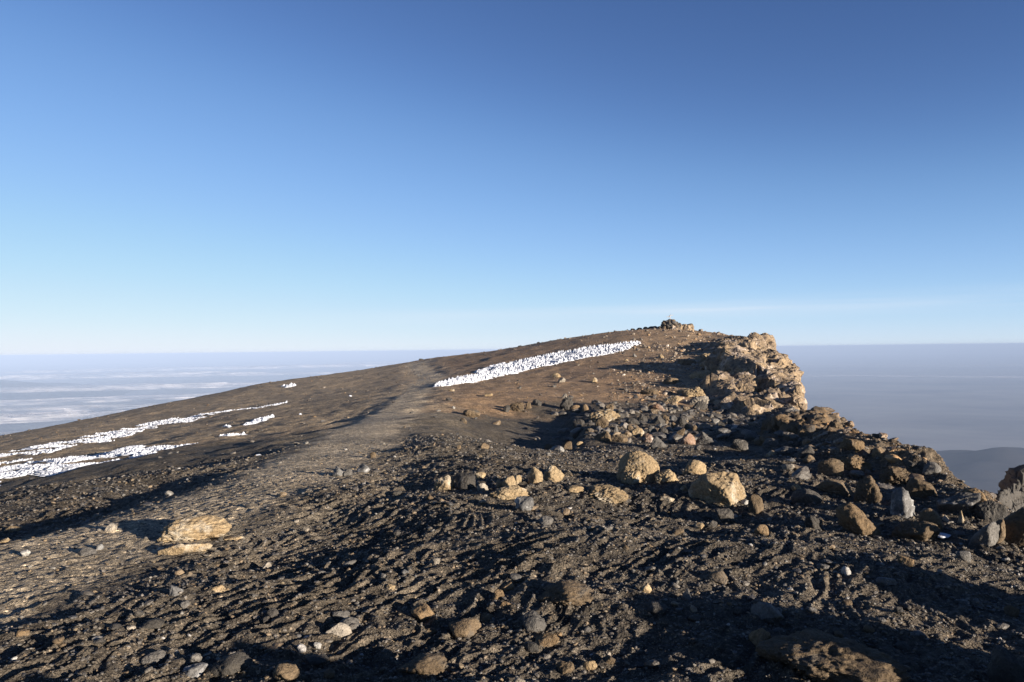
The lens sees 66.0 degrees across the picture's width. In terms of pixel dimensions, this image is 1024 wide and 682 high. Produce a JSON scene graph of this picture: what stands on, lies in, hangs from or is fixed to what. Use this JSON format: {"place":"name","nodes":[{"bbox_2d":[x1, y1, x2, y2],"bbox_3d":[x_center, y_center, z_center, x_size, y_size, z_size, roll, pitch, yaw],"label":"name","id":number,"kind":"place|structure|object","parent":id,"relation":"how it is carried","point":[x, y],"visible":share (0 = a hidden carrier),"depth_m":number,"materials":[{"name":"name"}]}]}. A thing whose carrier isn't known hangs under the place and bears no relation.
{"place":"outdoors","nodes":[
{"label":"outdoors","id":0,"kind":"place"},
{"bbox_2d":[0,380,137,402],"bbox_3d":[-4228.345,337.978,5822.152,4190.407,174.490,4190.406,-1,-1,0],"label":"sea of clouds","id":1,"kind":"structure","parent":0,"point":[15,391],"depth_m":5608.03,"materials":[{"name":"white"}]},
{"bbox_2d":[0,360,443,603],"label":"path","id":2,"kind":"structure","parent":0,"point":[368,429],"depth_m":8.22,"materials":[{"name":"gravel"}]},
{"bbox_2d":[77,547,96,555],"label":"rock","id":3,"kind":"object","parent":2,"relation":"on","point":[87,551],"visible":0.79,"depth_m":6.35,"materials":[{"name":"grey stone"}]},
{"bbox_2d":[463,409,479,416],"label":"rock","id":4,"kind":"object","parent":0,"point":[471,412],"visible":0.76,"depth_m":26.50,"materials":[{"name":"brown stone"}]},
{"bbox_2d":[0,328,1023,681],"bbox_3d":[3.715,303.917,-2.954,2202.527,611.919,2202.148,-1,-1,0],"label":"ground","id":5,"kind":"structure","parent":0,"point":[290,428],"depth_m":6.09,"materials":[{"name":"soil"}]},
{"bbox_2d":[0,433,240,485],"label":"snow patch","id":6,"kind":"object","parent":5,"relation":"on","point":[55,465],"visible":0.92,"depth_m":19.24,"materials":[{"name":"snow"}]},
{"bbox_2d":[0,401,286,464],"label":"snow patch","id":7,"kind":"object","parent":5,"relation":"on","point":[114,434],"visible":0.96,"depth_m":31.46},
{"bbox_2d":[141,618,164,629],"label":"rock","id":8,"kind":"object","parent":5,"relation":"on","point":[156,624],"visible":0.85,"depth_m":4.59,"materials":[{"name":"stone"}]},
{"bbox_2d":[141,650,166,664],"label":"rock","id":9,"kind":"object","parent":5,"relation":"on","point":[156,657],"visible":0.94,"depth_m":4.16,"materials":[{"name":"grey stone"}]},
{"bbox_2d":[158,543,187,554],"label":"rock","id":10,"kind":"object","parent":5,"relation":"on","point":[180,548],"visible":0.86,"depth_m":6.37,"materials":[{"name":"beige stone"}]},
{"bbox_2d":[169,585,183,595],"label":"rock","id":11,"kind":"object","parent":5,"relation":"on","point":[174,590],"visible":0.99,"depth_m":5.09,"materials":[{"name":"grey stone"}]},
{"bbox_2d":[156,515,231,541],"bbox_3d":[-2.768,1.678,6.981,0.602,0.260,0.555,-1,-1,0],"label":"rock","id":12,"kind":"object","parent":5,"relation":"on","point":[190,528],"visible":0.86,"depth_m":6.82,"materials":[{"name":"beige stone"}]},
{"bbox_2d":[182,662,208,677],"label":"rock","id":13,"kind":"object","parent":5,"relation":"on","point":[196,670],"visible":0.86,"depth_m":4.04,"materials":[{"name":"grey stone"}]},
{"bbox_2d":[189,653,201,663],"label":"rock","id":14,"kind":"object","parent":5,"relation":"on","point":[195,657],"visible":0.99,"depth_m":4.13,"materials":[{"name":"grey stone"}]},
{"bbox_2d":[185,542,211,551],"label":"rock","id":15,"kind":"object","parent":5,"relation":"on","point":[197,547],"visible":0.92,"depth_m":6.44,"materials":[{"name":"beige stone"}]},
{"bbox_2d":[210,651,252,677],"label":"rock","id":16,"kind":"object","parent":5,"relation":"on","point":[233,663],"visible":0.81,"depth_m":4.05,"materials":[{"name":"stone"}]},
{"bbox_2d":[243,414,273,424],"bbox_3d":[-9.677,3.024,30.044,0.888,0.234,5.210,-1,-1,-9],"label":"snow patch","id":17,"kind":"object","parent":5,"relation":"on","point":[257,420],"visible":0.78,"depth_m":29.84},
{"bbox_2d":[273,663,300,681],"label":"rock","id":18,"kind":"object","parent":5,"relation":"on","point":[288,672],"visible":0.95,"depth_m":3.88,"materials":[{"name":"brown stone"}]},
{"bbox_2d":[306,654,328,665],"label":"rock","id":19,"kind":"object","parent":5,"relation":"on","point":[315,660],"visible":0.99,"depth_m":4.25,"materials":[{"name":"stone"}]},
{"bbox_2d":[324,622,351,636],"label":"rock","id":20,"kind":"object","parent":5,"relation":"on","point":[340,629],"visible":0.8,"depth_m":4.58,"materials":[{"name":"stone"}]},
{"bbox_2d":[332,611,349,619],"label":"rock","id":21,"kind":"object","parent":5,"relation":"on","point":[340,615],"visible":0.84,"depth_m":4.82,"materials":[{"name":"grey stone"}]},
{"bbox_2d":[339,617,361,629],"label":"rock","id":22,"kind":"object","parent":5,"relation":"on","point":[348,620],"visible":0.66,"depth_m":4.70,"materials":[{"name":"grey stone"}]},
{"bbox_2d":[4,327,730,447],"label":"slope stones","id":23,"kind":"object","parent":5,"relation":"on","point":[675,353],"visible":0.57,"depth_m":50.05,"materials":[{"name":"stone"}]},
{"bbox_2d":[398,652,446,675],"bbox_3d":[-0.456,1.687,4.098,0.212,0.104,0.247,-1,-1,31],"label":"rock","id":24,"kind":"object","parent":5,"relation":"on","point":[426,663],"visible":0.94,"depth_m":4.05,"materials":[{"name":"brown stone"}]},
{"bbox_2d":[411,602,433,621],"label":"rock","id":25,"kind":"object","parent":5,"relation":"on","point":[422,612],"visible":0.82,"depth_m":4.83,"materials":[{"name":"stone"}]},
{"bbox_2d":[433,475,454,489],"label":"rock","id":26,"kind":"object","parent":5,"relation":"on","point":[446,482],"visible":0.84,"depth_m":8.60,"materials":[{"name":"beige stone"}]},
{"bbox_2d":[454,472,475,489],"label":"rock","id":27,"kind":"object","parent":5,"relation":"on","point":[464,481],"visible":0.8,"depth_m":8.54,"materials":[{"name":"stone"}]},
{"bbox_2d":[449,618,481,638],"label":"rock","id":28,"kind":"object","parent":5,"relation":"on","point":[467,627],"visible":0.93,"depth_m":4.60,"materials":[{"name":"brown stone"}]},
{"bbox_2d":[489,485,528,499],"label":"rock","id":29,"kind":"object","parent":5,"relation":"on","point":[508,492],"visible":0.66,"depth_m":7.90,"materials":[{"name":"beige stone"}]},
{"bbox_2d":[502,476,515,486],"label":"rock","id":30,"kind":"object","parent":5,"relation":"on","point":[509,480],"visible":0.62,"depth_m":8.39,"materials":[{"name":"beige stone"}]},
{"bbox_2d":[0,407,1023,681],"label":"stones","id":31,"kind":"object","parent":5,"relation":"on","point":[652,663],"visible":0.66,"depth_m":5.53,"materials":[{"name":"stone"}]},
{"bbox_2d":[510,402,523,410],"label":"rock","id":32,"kind":"object","parent":5,"relation":"on","point":[518,406],"visible":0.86,"depth_m":30.47,"materials":[{"name":"brown stone"}]},
{"bbox_2d":[515,496,533,510],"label":"rock","id":33,"kind":"object","parent":5,"relation":"on","point":[525,503],"visible":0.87,"depth_m":7.24,"materials":[{"name":"grey stone"}]},
{"bbox_2d":[524,641,538,651],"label":"stone","id":34,"kind":"object","parent":5,"relation":"on","point":[530,646],"visible":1,"depth_m":4.37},
{"bbox_2d":[522,610,546,631],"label":"rock","id":35,"kind":"object","parent":5,"relation":"on","point":[533,620],"visible":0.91,"depth_m":4.60,"materials":[{"name":"grey stone"}]},
{"bbox_2d":[527,467,542,483],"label":"rock","id":36,"kind":"object","parent":5,"relation":"on","point":[535,476],"visible":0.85,"depth_m":8.54,"materials":[{"name":"beige stone"}]},
{"bbox_2d":[434,341,640,386],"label":"snow patch","id":37,"kind":"object","parent":5,"relation":"on","point":[524,364],"visible":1,"depth_m":58.46,"materials":[{"name":"snow"}]},
{"bbox_2d":[539,516,552,525],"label":"rock","id":38,"kind":"object","parent":5,"relation":"on","point":[546,520],"visible":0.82,"depth_m":6.58,"materials":[{"name":"grey stone"}]},
{"bbox_2d":[534,633,558,646],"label":"rock","id":39,"kind":"object","parent":5,"relation":"on","point":[547,639],"visible":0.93,"depth_m":4.45,"materials":[{"name":"stone"}]},
{"bbox_2d":[543,464,564,481],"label":"rock","id":40,"kind":"object","parent":5,"relation":"on","point":[554,473],"visible":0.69,"depth_m":9.02,"materials":[{"name":"beige stone"}]},
{"bbox_2d":[557,661,574,673],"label":"rock","id":41,"kind":"object","parent":5,"relation":"on","point":[563,667],"visible":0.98,"depth_m":4.08,"materials":[{"name":"brown stone"}]},
{"bbox_2d":[538,579,594,606],"bbox_3d":[0.363,1.608,4.975,0.391,0.163,0.329,-1,-1,37],"label":"rock","id":42,"kind":"object","parent":5,"relation":"on","point":[558,593],"visible":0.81,"depth_m":4.91,"materials":[{"name":"brown stone"}]},
{"bbox_2d":[560,396,572,410],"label":"rock","id":43,"kind":"object","parent":5,"relation":"on","point":[566,404],"visible":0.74,"depth_m":31.20,"materials":[{"name":"stone"}]},
{"bbox_2d":[567,485,584,492],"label":"rock","id":44,"kind":"object","parent":5,"relation":"on","point":[576,488],"visible":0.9,"depth_m":8.32,"materials":[{"name":"beige stone"}]},
{"bbox_2d":[583,660,596,669],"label":"rock","id":45,"kind":"object","parent":5,"relation":"on","point":[590,665],"visible":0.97,"depth_m":4.14,"materials":[{"name":"beige stone"}]},
{"bbox_2d":[595,417,608,427],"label":"rock","id":46,"kind":"object","parent":5,"relation":"on","point":[602,422],"visible":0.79,"depth_m":20.90,"materials":[{"name":"brown stone"}]},
{"bbox_2d":[594,431,611,441],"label":"rock","id":47,"kind":"object","parent":5,"relation":"on","point":[605,436],"visible":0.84,"depth_m":16.49,"materials":[{"name":"grey stone"}]},
{"bbox_2d":[589,409,619,421],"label":"rock","id":48,"kind":"object","parent":5,"relation":"on","point":[609,415],"visible":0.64,"depth_m":25.00,"materials":[{"name":"beige stone"}]},
{"bbox_2d":[587,484,629,503],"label":"rock","id":49,"kind":"object","parent":5,"relation":"on","point":[607,493],"visible":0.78,"depth_m":8.18,"materials":[{"name":"beige stone"}]},
{"bbox_2d":[621,470,641,484],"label":"rock","id":50,"kind":"object","parent":5,"relation":"on","point":[631,477],"visible":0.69,"depth_m":9.01,"materials":[{"name":"beige stone"}]},
{"bbox_2d":[617,451,659,481],"bbox_3d":[1.493,1.541,9.283,0.511,0.509,0.412,-1,-1,34],"label":"rock","id":51,"kind":"object","parent":5,"relation":"on","point":[646,465],"visible":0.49,"depth_m":9.16,"materials":[{"name":"beige stone"}]},
{"bbox_2d":[641,601,667,616],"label":"rock","id":52,"kind":"object","parent":5,"relation":"on","point":[657,609],"visible":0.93,"depth_m":4.69,"materials":[{"name":"stone"}]},
{"bbox_2d":[650,436,666,448],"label":"rock","id":53,"kind":"object","parent":5,"relation":"on","point":[656,442],"visible":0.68,"depth_m":14.93,"materials":[{"name":"grey stone"}]},
{"bbox_2d":[654,469,678,482],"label":"rock","id":54,"kind":"object","parent":5,"relation":"on","point":[667,475],"visible":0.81,"depth_m":8.97,"materials":[{"name":"beige stone"}]},
{"bbox_2d":[659,319,680,329],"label":"stone cairn","id":55,"kind":"object","parent":5,"relation":"on","point":[669,323],"visible":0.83,"depth_m":79.28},
{"bbox_2d":[662,396,682,402],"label":"rock","id":56,"kind":"object","parent":5,"relation":"on","point":[669,399],"visible":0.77,"depth_m":34.49,"materials":[{"name":"beige stone"}]},
{"bbox_2d":[666,323,693,329],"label":"rock outcrop","id":57,"kind":"object","parent":5,"relation":"on","point":[686,326],"visible":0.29,"depth_m":78.90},
{"bbox_2d":[677,433,695,444],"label":"rock","id":58,"kind":"object","parent":5,"relation":"on","point":[688,438],"visible":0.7,"depth_m":16.38,"materials":[{"name":"stone"}]},
{"bbox_2d":[676,387,705,397],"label":"rock","id":59,"kind":"object","parent":5,"relation":"on","point":[692,392],"visible":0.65,"depth_m":37.55,"materials":[{"name":"beige stone"}]},
{"bbox_2d":[682,460,706,474],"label":"rock","id":60,"kind":"object","parent":5,"relation":"on","point":[695,466],"visible":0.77,"depth_m":9.59,"materials":[{"name":"beige stone"}]},
{"bbox_2d":[687,396,708,404],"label":"rock","id":61,"kind":"object","parent":5,"relation":"on","point":[693,401],"visible":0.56,"depth_m":34.33,"materials":[{"name":"stone"}]},
{"bbox_2d":[405,385,996,497],"bbox_3d":[4.743,16.399,27.335,25.294,29.675,34.346,-1,-1,36],"label":"rubble","id":62,"kind":"object","parent":5,"relation":"on","point":[801,471],"visible":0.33,"depth_m":20.26,"materials":[{"name":"stone"}]},
{"bbox_2d":[696,431,713,444],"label":"rock","id":63,"kind":"object","parent":5,"relation":"on","point":[703,438],"visible":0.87,"depth_m":16.47,"materials":[{"name":"grey stone"}]},
{"bbox_2d":[688,471,747,507],"bbox_3d":[2.127,1.569,8.185,0.588,0.415,0.507,-1,-1,34],"label":"rock","id":64,"kind":"object","parent":5,"relation":"on","point":[724,488],"visible":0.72,"depth_m":8.03,"materials":[{"name":"beige stone"}]},
{"bbox_2d":[708,570,728,584],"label":"rock","id":65,"kind":"object","parent":5,"relation":"on","point":[719,577],"visible":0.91,"depth_m":5.15,"materials":[{"name":"brown stone"}]},
{"bbox_2d":[714,508,734,523],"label":"rock","id":66,"kind":"object","parent":5,"relation":"on","point":[725,515],"visible":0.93,"depth_m":7.37,"materials":[{"name":"stone"}]},
{"bbox_2d":[730,439,747,450],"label":"rock","id":67,"kind":"object","parent":5,"relation":"on","point":[740,444],"visible":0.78,"depth_m":14.94,"materials":[{"name":"stone"}]},
{"bbox_2d":[691,332,807,418],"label":"rock cliff","id":68,"kind":"structure","parent":5,"relation":"on","point":[754,374],"depth_m":39.56,"materials":[{"name":"stone"}]},
{"bbox_2d":[689,370,710,378],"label":"rock","id":69,"kind":"object","parent":68,"relation":"on","point":[703,374],"visible":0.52,"depth_m":44.12,"materials":[{"name":"grey stone"}]},
{"bbox_2d":[744,431,758,440],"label":"rock","id":70,"kind":"object","parent":5,"relation":"on","point":[750,435],"visible":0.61,"depth_m":17.32,"materials":[{"name":"grey stone"}]},
{"bbox_2d":[748,494,763,513],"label":"rock","id":71,"kind":"object","parent":5,"relation":"on","point":[755,504],"visible":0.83,"depth_m":7.61,"materials":[{"name":"brown stone"}]},
{"bbox_2d":[749,628,770,645],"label":"rock","id":72,"kind":"object","parent":5,"relation":"on","point":[757,635],"visible":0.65,"depth_m":4.29,"materials":[{"name":"stone"}]},
{"bbox_2d":[754,524,768,534],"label":"rock","id":73,"kind":"object","parent":5,"relation":"on","point":[762,529],"visible":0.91,"depth_m":6.48,"materials":[{"name":"stone"}]},
{"bbox_2d":[751,602,783,620],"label":"rock","id":74,"kind":"object","parent":5,"relation":"on","point":[764,610],"visible":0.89,"depth_m":4.57,"materials":[{"name":"grey stone"}]},
{"bbox_2d":[762,438,779,447],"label":"rock","id":75,"kind":"object","parent":5,"relation":"on","point":[769,442],"visible":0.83,"depth_m":15.40,"materials":[{"name":"grey stone"}]},
{"bbox_2d":[775,446,793,455],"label":"rock","id":76,"kind":"object","parent":5,"relation":"on","point":[785,450],"visible":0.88,"depth_m":12.08,"materials":[{"name":"grey stone"}]},
{"bbox_2d":[749,406,841,445],"bbox_3d":[6.425,2.020,17.729,1.834,0.968,3.176,-1,-1,26],"label":"rim outcrop","id":77,"kind":"object","parent":5,"relation":"on","point":[801,423],"visible":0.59,"depth_m":17.38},
{"bbox_2d":[790,489,821,503],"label":"rock","id":78,"kind":"object","parent":5,"relation":"on","point":[804,496],"visible":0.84,"depth_m":7.80,"materials":[{"name":"stone"}]},
{"bbox_2d":[799,445,814,458],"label":"rock","id":79,"kind":"object","parent":5,"relation":"on","point":[805,451],"visible":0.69,"depth_m":11.01,"materials":[{"name":"stone"}]},
{"bbox_2d":[804,515,822,529],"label":"rock","id":80,"kind":"object","parent":5,"relation":"on","point":[813,522],"visible":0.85,"depth_m":6.86,"materials":[{"name":"stone"}]},
{"bbox_2d":[817,458,843,476],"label":"rock","id":81,"kind":"object","parent":5,"relation":"on","point":[830,466],"visible":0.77,"depth_m":9.70,"materials":[{"name":"brown stone"}]},
{"bbox_2d":[755,628,910,681],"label":"rock","id":82,"kind":"object","parent":5,"relation":"on","point":[817,655],"visible":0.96,"depth_m":3.85,"materials":[{"name":"brown stone"}]},
{"bbox_2d":[815,479,852,496],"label":"rock","id":83,"kind":"object","parent":5,"relation":"on","point":[839,487],"visible":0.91,"depth_m":8.29,"materials":[{"name":"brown stone"}]},
{"bbox_2d":[839,438,864,451],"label":"rock","id":84,"kind":"object","parent":5,"relation":"on","point":[853,444],"visible":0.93,"depth_m":10.84,"materials":[{"name":"stone"}]},
{"bbox_2d":[841,455,872,470],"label":"rock","id":85,"kind":"object","parent":5,"relation":"on","point":[856,462],"visible":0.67,"depth_m":9.88,"materials":[{"name":"stone"}]},
{"bbox_2d":[836,502,880,535],"bbox_3d":[2.977,1.578,6.818,0.286,0.360,0.388,0,-1,-40],"label":"rock","id":86,"kind":"object","parent":5,"relation":"on","point":[851,517],"visible":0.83,"depth_m":6.73,"materials":[{"name":"stone"}]},
{"bbox_2d":[853,476,881,503],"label":"rock","id":87,"kind":"object","parent":5,"relation":"on","point":[867,489],"visible":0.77,"depth_m":7.95,"materials":[{"name":"brown stone"}]},
{"bbox_2d":[875,577,896,586],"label":"rock","id":88,"kind":"object","parent":5,"relation":"on","point":[884,581],"visible":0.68,"depth_m":5.07,"materials":[{"name":"grey stone"}]},
{"bbox_2d":[879,466,914,483],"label":"rock","id":89,"kind":"object","parent":5,"relation":"on","point":[894,475],"visible":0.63,"depth_m":9.26,"materials":[{"name":"brown stone"}]},
{"bbox_2d":[890,487,915,517],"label":"rock","id":90,"kind":"object","parent":5,"relation":"on","point":[902,503],"visible":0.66,"depth_m":7.17,"materials":[{"name":"grey stone"}]},
{"bbox_2d":[896,555,913,566],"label":"rock","id":91,"kind":"object","parent":5,"relation":"on","point":[908,561],"visible":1,"depth_m":5.45,"materials":[{"name":"stone"}]},
{"bbox_2d":[891,520,940,541],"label":"rock","id":92,"kind":"object","parent":5,"relation":"on","point":[924,531],"visible":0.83,"depth_m":6.50,"materials":[{"name":"brown stone"}]},
{"bbox_2d":[905,477,936,498],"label":"rock","id":93,"kind":"object","parent":5,"relation":"on","point":[918,487],"visible":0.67,"depth_m":7.86,"materials":[{"name":"brown stone"}]},
{"bbox_2d":[919,508,942,530],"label":"rock","id":94,"kind":"object","parent":5,"relation":"on","point":[930,515],"visible":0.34,"depth_m":6.76,"materials":[{"name":"stone"}]},
{"bbox_2d":[922,462,941,475],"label":"rock","id":95,"kind":"object","parent":5,"relation":"on","point":[931,467],"visible":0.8,"depth_m":9.20,"materials":[{"name":"grey stone"}]},
{"bbox_2d":[936,492,980,512],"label":"rock","id":96,"kind":"object","parent":5,"relation":"on","point":[963,502],"visible":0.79,"depth_m":7.13,"materials":[{"name":"grey stone"}]},
{"bbox_2d":[956,551,970,562],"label":"stone","id":97,"kind":"object","parent":5,"relation":"on","point":[964,555],"visible":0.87,"depth_m":5.63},
{"bbox_2d":[963,487,986,502],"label":"rock","id":98,"kind":"object","parent":5,"relation":"on","point":[976,490],"visible":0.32,"depth_m":7.51,"materials":[{"name":"stone"}]},
{"bbox_2d":[968,522,999,546],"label":"rock","id":99,"kind":"object","parent":5,"relation":"on","point":[987,535],"visible":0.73,"depth_m":6.23,"materials":[{"name":"grey stone"}]},
{"bbox_2d":[974,500,1007,521],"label":"rock","id":100,"kind":"object","parent":5,"relation":"on","point":[991,511],"visible":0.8,"depth_m":6.95,"materials":[{"name":"stone"}]},
{"bbox_2d":[996,519,1005,543],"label":"rock","id":101,"kind":"object","parent":5,"relation":"on","point":[1002,530],"visible":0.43,"depth_m":6.29,"materials":[{"name":"brown stone"}]},
{"bbox_2d":[986,645,1023,681],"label":"rock","id":102,"kind":"object","parent":5,"relation":"on","point":[1005,665],"visible":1,"depth_m":3.75,"materials":[{"name":"stone"}]},
{"bbox_2d":[995,464,1023,510],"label":"dark crag","id":103,"kind":"structure","parent":5,"relation":"on","point":[1010,494],"depth_m":60.81,"materials":[{"name":"stone"}]},
{"bbox_2d":[1004,605,1018,617],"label":"rock","id":104,"kind":"object","parent":5,"relation":"on","point":[1011,610],"visible":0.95,"depth_m":4.70,"materials":[{"name":"brown stone"}]},
{"bbox_2d":[1004,506,1023,545],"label":"rock","id":105,"kind":"object","parent":5,"relation":"on","point":[1014,525],"visible":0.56,"depth_m":6.32,"materials":[{"name":"brown stone"}]},
{"bbox_2d":[0,354,1023,450],"bbox_3d":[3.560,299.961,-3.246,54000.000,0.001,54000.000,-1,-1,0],"label":"lowland","id":106,"kind":"structure","parent":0,"point":[941,402],"depth_m":5840.18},
{"bbox_2d":[0,0,1023,365],"label":"sky","id":107,"kind":"structure","parent":0,"point":[182,181],"materials":[{"name":"blue"}]},
{"bbox_2d":[936,447,1023,493],"bbox_3d":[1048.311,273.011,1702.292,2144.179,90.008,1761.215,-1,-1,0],"label":"foothills","id":108,"kind":"structure","parent":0,"point":[984,469],"depth_m":1646.79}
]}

